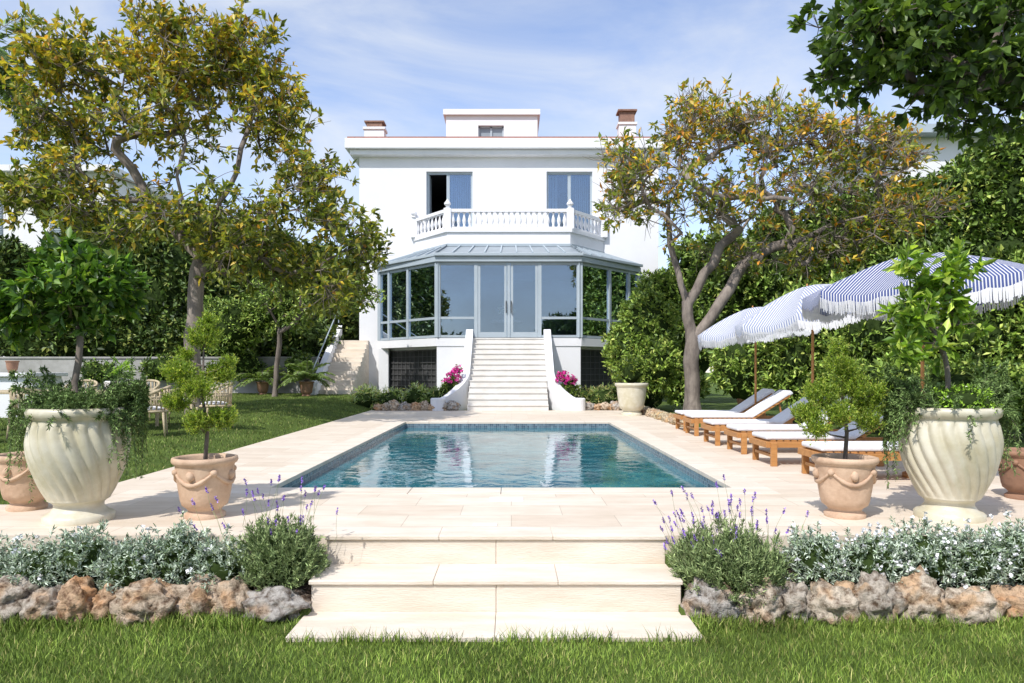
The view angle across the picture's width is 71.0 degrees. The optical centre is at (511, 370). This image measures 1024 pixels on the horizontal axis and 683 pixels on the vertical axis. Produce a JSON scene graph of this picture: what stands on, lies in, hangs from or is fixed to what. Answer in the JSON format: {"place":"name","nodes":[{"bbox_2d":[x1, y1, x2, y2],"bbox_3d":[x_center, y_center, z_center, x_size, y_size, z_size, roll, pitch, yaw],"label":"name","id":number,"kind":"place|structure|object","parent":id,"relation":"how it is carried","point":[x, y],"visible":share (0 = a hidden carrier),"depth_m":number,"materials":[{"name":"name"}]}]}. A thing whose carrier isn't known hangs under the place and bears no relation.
{"place":"outdoors","nodes":[
{"label":"outdoors","id":0,"kind":"place"},
{"bbox_2d":[491,319,521,322],"bbox_3d":[-0.200,-1.600,28.600,1.240,0.760,1.240,0,0,0],"label":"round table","id":1,"kind":"object","parent":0,"point":[502,321],"visible":0.36,"depth_m":28.26,"materials":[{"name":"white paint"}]},
{"bbox_3d":[-0.200,-2.115,28.600,0.260,0.260,0.260,0,0,0],"label":"flower vase","id":2,"kind":"object","parent":1,"relation":"on","visible":0},
{"bbox_2d":[496,303,515,314],"bbox_3d":[-0.193,-2.445,28.622,0.680,0.566,0.739,0,0,-23],"label":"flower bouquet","id":3,"kind":"object","parent":2,"relation":"in","point":[501,309],"visible":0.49,"depth_m":28.55,"materials":[{"name":"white plant"}]},
{"bbox_2d":[0,410,1023,553],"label":"pool terrace","id":4,"kind":"structure","parent":0,"point":[149,500],"depth_m":7.28,"materials":[{"name":"stone"}]},
{"bbox_2d":[0,451,48,511],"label":"terracotta pot","id":5,"kind":"object","parent":4,"relation":"on","point":[16,493],"visible":0.45,"depth_m":6.56,"materials":[{"name":"ceramic"}]},
{"bbox_2d":[24,407,130,526],"bbox_3d":[-3.760,0.810,6.250,0.800,0.980,0.799,0,0,0],"label":"fluted urn planter","id":6,"kind":"object","parent":4,"relation":"on","point":[74,474],"visible":0.82,"depth_m":5.97,"materials":[{"name":"ceramic"}]},
{"bbox_2d":[17,382,109,414],"bbox_3d":[-3.817,0.275,6.230,0.820,0.362,0.724,0,0,0],"label":"bushy groundcover","id":7,"kind":"object","parent":6,"relation":"in","point":[56,398],"visible":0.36,"depth_m":6.08,"materials":[{"name":"green plant"}]},
{"bbox_2d":[0,226,154,392],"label":"citrus tree","id":8,"kind":"object","parent":6,"relation":"in","point":[82,285],"visible":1,"depth_m":6.14,"materials":[{"name":"green plant"}]},
{"bbox_2d":[4,356,150,503],"bbox_3d":[-3.761,0.525,6.266,1.117,1.325,1.092,0,0,0],"label":"trailing rosemary","id":9,"kind":"object","parent":6,"relation":"in","point":[133,398],"visible":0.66,"depth_m":6.16,"materials":[{"name":"green plant"}]},
{"bbox_2d":[170,453,238,520],"bbox_3d":[-2.720,1.032,6.380,0.556,0.536,0.556,0,0,0],"label":"terracotta pot","id":10,"kind":"object","parent":4,"relation":"on","point":[194,475],"visible":0.99,"depth_m":6.21,"materials":[{"name":"ceramic"}]},
{"bbox_2d":[158,308,239,459],"bbox_3d":[-2.752,0.144,6.330,0.723,1.395,0.572,0,0,0],"label":"cloud pruned conifer","id":11,"kind":"object","parent":10,"relation":"on","point":[185,377],"visible":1,"depth_m":6.29,"materials":[{"name":"green plant"}]},
{"bbox_2d":[280,424,723,489],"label":"swimming pool","id":12,"kind":"structure","parent":4,"relation":"in","point":[501,456],"depth_m":11.41,"materials":[{"name":"liquid"}]},
{"bbox_2d":[615,383,648,415],"bbox_3d":[3.480,0.832,20.800,0.972,0.936,0.972,0,0,0],"label":"glazed garden pot","id":13,"kind":"object","parent":4,"relation":"on","point":[631,398],"visible":0.99,"depth_m":20.48,"materials":[{"name":"ceramic"}]},
{"bbox_2d":[615,352,647,382],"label":"potted shrub","id":14,"kind":"object","parent":13,"relation":"on","point":[630,370],"visible":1,"depth_m":20.60,"materials":[{"name":"green plant"}]},
{"bbox_2d":[673,388,774,430],"bbox_3d":[4.619,0.852,15.627,2.042,0.897,0.775,0,0,0],"label":"sun lounger","id":15,"kind":"object","parent":4,"relation":"on","point":[748,403],"visible":0.41,"depth_m":15.38,"materials":[{"name":"white fabric"}]},
{"bbox_2d":[683,390,792,435],"bbox_3d":[4.569,0.852,14.527,2.042,0.897,0.775,0,0,0],"label":"sun lounger","id":16,"kind":"object","parent":4,"relation":"on","point":[778,397],"visible":0.82,"depth_m":14.25,"materials":[{"name":"white fabric"}]},
{"bbox_2d":[698,306,820,405],"bbox_3d":[5.128,-0.023,15.000,2.352,2.647,2.342,0,0,11],"label":"striped parasol","id":17,"kind":"object","parent":4,"relation":"on","point":[721,332],"visible":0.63,"depth_m":14.62,"materials":[{"name":"fabric"}]},
{"bbox_2d":[701,396,824,445],"bbox_3d":[4.469,0.852,12.727,2.042,0.897,0.775,0,0,0],"label":"sun lounger","id":18,"kind":"object","parent":4,"relation":"on","point":[717,426],"visible":0.57,"depth_m":12.50,"materials":[{"name":"white fabric"}]},
{"bbox_2d":[724,395,865,453],"bbox_3d":[4.519,0.852,11.477,2.042,0.897,0.775,0,0,0],"label":"sun lounger","id":19,"kind":"object","parent":4,"relation":"on","point":[743,432],"visible":0.47,"depth_m":11.23,"materials":[{"name":"white fabric"}]},
{"bbox_2d":[735,284,882,386],"bbox_3d":[4.991,-0.061,11.799,2.436,2.722,2.440,0,0,11],"label":"striped parasol","id":20,"kind":"object","parent":4,"relation":"on","point":[783,314],"visible":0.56,"depth_m":11.33,"materials":[{"name":"fabric"}]},
{"bbox_2d":[749,416,897,466],"bbox_3d":[4.469,0.852,10.078,2.042,0.897,0.775,0,0,0],"label":"sun lounger","id":21,"kind":"object","parent":4,"relation":"on","point":[773,441],"visible":0.49,"depth_m":9.79,"materials":[{"name":"white fabric"}]},
{"bbox_2d":[811,453,879,519],"bbox_3d":[2.970,1.032,6.400,0.556,0.536,0.556,0,0,0],"label":"terracotta pot","id":22,"kind":"object","parent":4,"relation":"on","point":[845,487],"visible":1,"depth_m":6.23,"materials":[{"name":"ceramic"}]},
{"bbox_2d":[788,334,893,458],"bbox_3d":[2.928,0.256,6.339,0.928,1.171,0.474,0,0,-15],"label":"cloud pruned conifer","id":23,"kind":"object","parent":22,"relation":"on","point":[864,411],"visible":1,"depth_m":6.29,"materials":[{"name":"green plant"}]},
{"bbox_2d":[798,441,901,473],"bbox_3d":[4.619,0.852,8.678,2.042,0.897,0.775,0,0,0],"label":"sun lounger","id":24,"kind":"object","parent":4,"relation":"on","point":[870,448],"visible":0.34,"depth_m":8.47,"materials":[{"name":"white fabric"}]},
{"bbox_2d":[802,252,1023,477],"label":"striped parasol","id":25,"kind":"object","parent":4,"relation":"on","point":[864,292],"visible":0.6,"depth_m":8.15,"materials":[{"name":"blue fabric"}]},
{"bbox_2d":[898,407,1003,523],"bbox_3d":[3.870,0.810,6.350,0.800,0.980,0.799,0,0,0],"label":"fluted urn planter","id":26,"kind":"object","parent":4,"relation":"on","point":[951,469],"visible":0.9,"depth_m":6.08,"materials":[{"name":"ceramic"}]},
{"bbox_2d":[873,235,998,390],"bbox_3d":[3.724,-0.385,6.388,0.943,1.611,0.798,0,0,0],"label":"citrus tree","id":27,"kind":"object","parent":26,"relation":"in","point":[925,294],"visible":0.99,"depth_m":6.25,"materials":[{"name":"green plant"}]},
{"bbox_2d":[880,337,1021,488],"bbox_3d":[3.869,0.388,6.366,1.137,1.443,1.086,0,0,0],"label":"trailing rosemary","id":28,"kind":"object","parent":26,"relation":"in","point":[909,397],"visible":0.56,"depth_m":6.30,"materials":[{"name":"green plant"}]},
{"bbox_2d":[922,383,1002,414],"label":"flowering groundcover","id":29,"kind":"object","parent":26,"relation":"in","point":[968,400],"visible":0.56,"depth_m":6.14,"materials":[{"name":"green plant"}]},
{"bbox_2d":[998,447,1023,499],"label":"terracotta pot","id":30,"kind":"object","parent":4,"relation":"on","point":[1012,484],"visible":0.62,"depth_m":7.20,"materials":[{"name":"ceramic"}]},
{"bbox_2d":[0,612,1023,682],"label":"lawn grass","id":31,"kind":"structure","parent":0,"point":[533,660],"depth_m":4.42,"materials":[{"name":"green plant"}]},
{"bbox_2d":[0,373,1023,682],"bbox_3d":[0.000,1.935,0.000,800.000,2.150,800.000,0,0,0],"label":"ground","id":32,"kind":"structure","parent":0,"point":[716,401],"depth_m":4.53,"materials":[{"name":"green plant"}]},
{"bbox_2d":[6,387,37,440],"bbox_3d":[-8.402,0.745,12.572,0.673,0.926,0.662,0,0,0],"label":"dining armchair","id":33,"kind":"object","parent":32,"relation":"on","point":[13,396],"visible":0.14,"depth_m":12.33,"materials":[{"name":"wicker"}]},
{"bbox_2d":[0,13,65,143],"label":"tree","id":34,"kind":"object","parent":32,"relation":"on","point":[4,96],"visible":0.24,"depth_m":29.09,"materials":[{"name":"green plant"}]},
{"bbox_2d":[0,373,67,417],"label":"stone counter","id":35,"kind":"object","parent":32,"relation":"on","point":[5,382],"visible":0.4,"depth_m":16.80,"materials":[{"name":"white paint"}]},
{"bbox_2d":[5,361,19,372],"bbox_3d":[-11.950,-0.085,17.200,0.297,0.286,0.297,0,0,0],"label":"terracotta pot","id":36,"kind":"object","parent":35,"relation":"on","point":[11,365],"visible":0.83,"depth_m":17.11,"materials":[{"name":"ceramic"}]},
{"bbox_2d":[64,379,97,388],"bbox_3d":[-9.603,0.671,16.020,0.675,0.926,0.676,0,0,0],"label":"dining armchair","id":37,"kind":"object","parent":32,"relation":"on","point":[94,381],"visible":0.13,"depth_m":16.29,"materials":[{"name":"wicker"}]},
{"bbox_2d":[0,389,174,426],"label":"dining table","id":38,"kind":"object","parent":32,"relation":"on","point":[151,390],"visible":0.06,"depth_m":14.77,"materials":[{"name":"wood"}]},
{"bbox_3d":[-7.750,0.307,14.100,0.460,0.190,0.460,0,0,0],"label":"white bowl planter","id":39,"kind":"object","parent":38,"relation":"on","visible":0},
{"bbox_2d":[102,355,134,379],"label":"table plant","id":40,"kind":"object","parent":39,"relation":"in","point":[126,363],"visible":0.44,"depth_m":14.01,"materials":[{"name":"green plant"}]},
{"bbox_2d":[0,173,177,356],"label":"walls","id":41,"kind":"structure","parent":32,"relation":"on","point":[31,238],"depth_m":36.00,"materials":[{"name":"white paint"}]},
{"bbox_2d":[0,203,60,234],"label":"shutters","id":42,"kind":"object","parent":41,"relation":"attached to","point":[56,229],"visible":0.19,"depth_m":35.93,"materials":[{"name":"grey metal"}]},
{"bbox_2d":[0,164,187,208],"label":"eaves","id":43,"kind":"object","parent":41,"relation":"on","point":[4,168],"visible":0.12,"depth_m":35.97,"materials":[{"name":"white paint"}]},
{"bbox_2d":[130,385,170,436],"bbox_3d":[-6.519,0.737,13.012,0.651,0.926,0.674,0,0,-21],"label":"dining armchair","id":44,"kind":"object","parent":32,"relation":"on","point":[157,408],"visible":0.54,"depth_m":12.86,"materials":[{"name":"wicker"}]},
{"bbox_2d":[146,379,160,421],"bbox_3d":[-8.200,0.671,16.034,0.672,0.926,0.651,0,0,0],"label":"dining armchair","id":45,"kind":"object","parent":32,"relation":"on","point":[157,384],"visible":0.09,"depth_m":16.26,"materials":[{"name":"wood"}]},
{"bbox_2d":[0,573,312,626],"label":"rock edging","id":46,"kind":"object","parent":32,"relation":"on","point":[133,602],"visible":0.76,"depth_m":5.05,"materials":[{"name":"stone"}]},
{"bbox_2d":[0,357,319,392],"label":"garden wall","id":47,"kind":"structure","parent":32,"relation":"on","point":[59,364],"depth_m":27.60,"materials":[{"name":"white paint"}]},
{"bbox_2d":[79,350,318,383],"bbox_3d":[-11.766,-0.146,27.022,9.097,1.532,1.105,0,0,0],"label":"ivy","id":48,"kind":"object","parent":47,"relation":"attached to","point":[248,363],"visible":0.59,"depth_m":26.95,"materials":[{"name":"green plant"}]},
{"bbox_2d":[0,204,358,363],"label":"tall hedge","id":49,"kind":"object","parent":32,"relation":"on","point":[158,329],"visible":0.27,"depth_m":28.64,"materials":[{"name":"green plant"}]},
{"bbox_2d":[168,388,196,423],"bbox_3d":[-6.967,0.688,15.209,0.651,0.927,0.674,0,0,-16],"label":"dining armchair","id":50,"kind":"object","parent":32,"relation":"on","point":[194,403],"visible":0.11,"depth_m":15.27,"materials":[{"name":"wood"}]},
{"bbox_2d":[0,393,370,504],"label":"garden lawn grass","id":51,"kind":"structure","parent":32,"relation":"on","point":[239,399],"depth_m":16.19,"materials":[{"name":"green plant"}]},
{"bbox_2d":[0,0,395,414],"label":"magnolia tree","id":52,"kind":"object","parent":32,"relation":"on","point":[239,65],"visible":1,"depth_m":16.53,"materials":[{"name":"green plant"}]},
{"bbox_2d":[196,382,233,429],"bbox_3d":[-5.915,0.705,14.400,0.652,0.928,0.674,0,0,0],"label":"dining armchair","id":53,"kind":"object","parent":32,"relation":"on","point":[219,395],"visible":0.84,"depth_m":14.23,"materials":[{"name":"wood"}]},
{"bbox_2d":[203,275,310,356],"bbox_3d":[-9.538,-1.954,26.345,4.717,3.114,2.042,0,0,0],"label":"yellow shrub","id":54,"kind":"object","parent":32,"relation":"on","point":[241,324],"visible":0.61,"depth_m":25.93,"materials":[{"name":"green plant"}]},
{"bbox_2d":[256,382,268,394],"bbox_3d":[-9.200,0.665,26.600,0.486,0.468,0.486,0,0,0],"label":"terracotta pot","id":55,"kind":"object","parent":32,"relation":"on","point":[262,387],"visible":0.87,"depth_m":26.44,"materials":[{"name":"ceramic"}]},
{"bbox_2d":[234,365,288,389],"bbox_3d":[-9.231,0.268,26.618,2.017,0.925,1.989,0,0,0],"label":"potted palm","id":56,"kind":"object","parent":55,"relation":"in","point":[265,375],"visible":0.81,"depth_m":26.36,"materials":[{"name":"green plant"}]},
{"bbox_2d":[299,381,313,395],"bbox_3d":[-7.300,0.661,25.600,0.540,0.520,0.540,0,0,0],"label":"terracotta pot","id":57,"kind":"object","parent":32,"relation":"on","point":[306,388],"visible":0.97,"depth_m":25.43,"materials":[{"name":"ceramic"}]},
{"bbox_2d":[277,359,335,388],"bbox_3d":[-7.270,0.135,25.609,2.064,1.099,2.039,0,0,0],"label":"potted palm","id":58,"kind":"object","parent":57,"relation":"in","point":[302,373],"visible":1,"depth_m":25.41,"materials":[{"name":"green plant"}]},
{"bbox_2d":[235,254,387,396],"bbox_3d":[-6.981,-1.615,25.490,5.290,5.242,2.225,0,0,-5],"label":"garden tree","id":59,"kind":"object","parent":32,"relation":"on","point":[296,316],"visible":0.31,"depth_m":25.11,"materials":[{"name":"green plant"}]},
{"bbox_2d":[350,380,444,409],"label":"bed plants","id":60,"kind":"object","parent":32,"relation":"on","point":[368,397],"visible":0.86,"depth_m":23.90,"materials":[{"name":"green plant"}]},
{"bbox_2d":[373,399,460,410],"bbox_3d":[-3.043,1.167,23.197,2.835,0.466,0.437,0,0,0],"label":"rock edging","id":61,"kind":"object","parent":32,"relation":"on","point":[425,405],"visible":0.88,"depth_m":23.11,"materials":[{"name":"stone"}]},
{"bbox_2d":[310,109,667,410],"bbox_3d":[-0.375,-5.275,32.755,14.050,13.350,19.490,0,0,0],"label":"white villa","id":62,"kind":"object","parent":32,"relation":"on","point":[483,213],"visible":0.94,"depth_m":29.50,"materials":[{"name":"paint"}]},
{"bbox_2d":[442,364,463,382],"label":"bougainvillea","id":63,"kind":"object","parent":62,"relation":"on","point":[456,370],"visible":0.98,"depth_m":24.04,"materials":[{"name":"pink plant"}]},
{"bbox_2d":[390,349,624,392],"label":"basement windows","id":64,"kind":"structure","parent":62,"relation":"in","point":[412,356],"depth_m":28.48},
{"bbox_2d":[377,172,639,340],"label":"window frames","id":65,"kind":"structure","parent":62,"relation":"in","point":[477,334],"depth_m":26.76,"materials":[{"name":"grey metal"}]},
{"bbox_2d":[381,266,635,337],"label":"window panes","id":66,"kind":"structure","parent":62,"relation":"in","point":[421,280],"depth_m":27.88,"materials":[{"name":"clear glass"}]},
{"bbox_2d":[286,527,701,641],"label":"garden steps","id":67,"kind":"structure","parent":32,"relation":"on","point":[481,583],"depth_m":5.20,"materials":[{"name":"stone"}]},
{"bbox_2d":[438,379,580,397],"bbox_3d":[-0.091,0.716,24.149,4.881,0.910,0.786,0,0,0],"label":"green shrub","id":68,"kind":"object","parent":32,"relation":"on","point":[447,387],"visible":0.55,"depth_m":23.97,"materials":[{"name":"green plant"}]},
{"bbox_2d":[0,607,1023,645],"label":"tall edge grass","id":69,"kind":"structure","parent":32,"relation":"on","point":[17,620],"depth_m":4.90,"materials":[{"name":"green plant"}]},
{"bbox_2d":[9,555,1019,593],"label":"flower bed soil","id":70,"kind":"structure","parent":32,"relation":"on","point":[306,587],"depth_m":5.35,"materials":[{"name":"brown soil"}]},
{"bbox_2d":[0,510,248,593],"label":"silver bush","id":71,"kind":"object","parent":70,"relation":"on","point":[175,558],"visible":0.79,"depth_m":5.28,"materials":[{"name":"green plant"}]},
{"bbox_2d":[178,475,337,590],"bbox_3d":[-1.848,1.225,5.437,1.061,0.916,0.776,0,0,18],"label":"lavender bush","id":72,"kind":"object","parent":70,"relation":"on","point":[281,554],"visible":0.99,"depth_m":5.25,"materials":[{"name":"green plant"}]},
{"bbox_2d":[653,492,721,581],"bbox_3d":[1.403,1.351,5.392,0.562,0.790,0.614,0,0,44],"label":"lavender bush","id":73,"kind":"object","parent":70,"relation":"on","point":[683,534],"visible":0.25,"depth_m":5.37,"materials":[{"name":"green plant"}]},
{"bbox_2d":[663,474,809,609],"bbox_3d":[1.614,1.280,5.254,1.051,0.990,0.826,0,0,0],"label":"lavender bush","id":74,"kind":"object","parent":70,"relation":"on","point":[738,562],"visible":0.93,"depth_m":5.12,"materials":[{"name":"green plant"}]},
{"bbox_2d":[776,510,1023,590],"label":"silver bush","id":75,"kind":"object","parent":70,"relation":"on","point":[960,559],"visible":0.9,"depth_m":5.29,"materials":[{"name":"green plant"}]},
{"bbox_2d":[555,370,577,384],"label":"bougainvillea","id":76,"kind":"object","parent":32,"relation":"on","point":[560,377],"visible":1,"depth_m":24.00,"materials":[{"name":"pink plant"}]},
{"bbox_2d":[586,401,621,409],"bbox_3d":[3.064,1.181,23.419,2.254,0.455,0.388,0,0,3],"label":"rock edging","id":77,"kind":"object","parent":32,"relation":"on","point":[613,405],"visible":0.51,"depth_m":23.32,"materials":[{"name":"stone"}]},
{"bbox_2d":[573,380,667,408],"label":"bed plants","id":78,"kind":"object","parent":32,"relation":"on","point":[605,394],"visible":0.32,"depth_m":24.02,"materials":[{"name":"green plant"}]},
{"bbox_2d":[599,266,712,408],"bbox_3d":[4.640,-1.167,23.547,3.610,4.875,3.481,0,0,0],"label":"laurel bush","id":79,"kind":"object","parent":32,"relation":"on","point":[649,315],"visible":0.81,"depth_m":22.79,"materials":[{"name":"green plant"}]},
{"bbox_2d":[640,406,693,426],"bbox_3d":[4.053,1.244,19.649,0.581,0.335,6.747,0,0,0],"label":"rock edging","id":80,"kind":"object","parent":32,"relation":"on","point":[663,416],"visible":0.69,"depth_m":18.82,"materials":[{"name":"stone"}]},
{"bbox_2d":[582,73,971,409],"bbox_3d":[7.589,-3.736,20.952,11.092,10.157,4.519,0,0,0],"label":"loquat tree","id":81,"kind":"object","parent":32,"relation":"on","point":[836,133],"visible":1,"depth_m":20.64,"materials":[{"name":"green plant"}]},
{"bbox_2d":[665,111,1023,372],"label":"tall hedge","id":82,"kind":"object","parent":32,"relation":"on","point":[991,216],"visible":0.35,"depth_m":25.45,"materials":[{"name":"green plant"}]},
{"bbox_2d":[680,565,1023,626],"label":"rock edging","id":83,"kind":"object","parent":32,"relation":"on","point":[875,592],"visible":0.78,"depth_m":5.03,"materials":[{"name":"stone"}]},
{"bbox_2d":[706,249,1023,432],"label":"citrus hedge","id":84,"kind":"object","parent":32,"relation":"on","point":[783,363],"visible":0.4,"depth_m":16.41,"materials":[{"name":"green plant"}]},
{"bbox_2d":[787,0,1023,154],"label":"mulberry tree","id":85,"kind":"object","parent":32,"relation":"on","point":[975,68],"visible":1,"depth_m":9.18,"materials":[{"name":"green plant"}]},
{"bbox_2d":[0,0,1023,372],"label":"sky","id":86,"kind":"structure","parent":0,"point":[400,63],"materials":[{"name":"blue"}]},
{"bbox_2d":[810,138,1002,208],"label":"walls","id":87,"kind":"structure","parent":0,"point":[950,151],"depth_m":34.00,"materials":[{"name":"white paint"}]},
{"bbox_2d":[797,124,981,192],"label":"eaves","id":88,"kind":"object","parent":87,"relation":"on","point":[927,131],"visible":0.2,"depth_m":33.52,"materials":[{"name":"white paint"}]}
]}

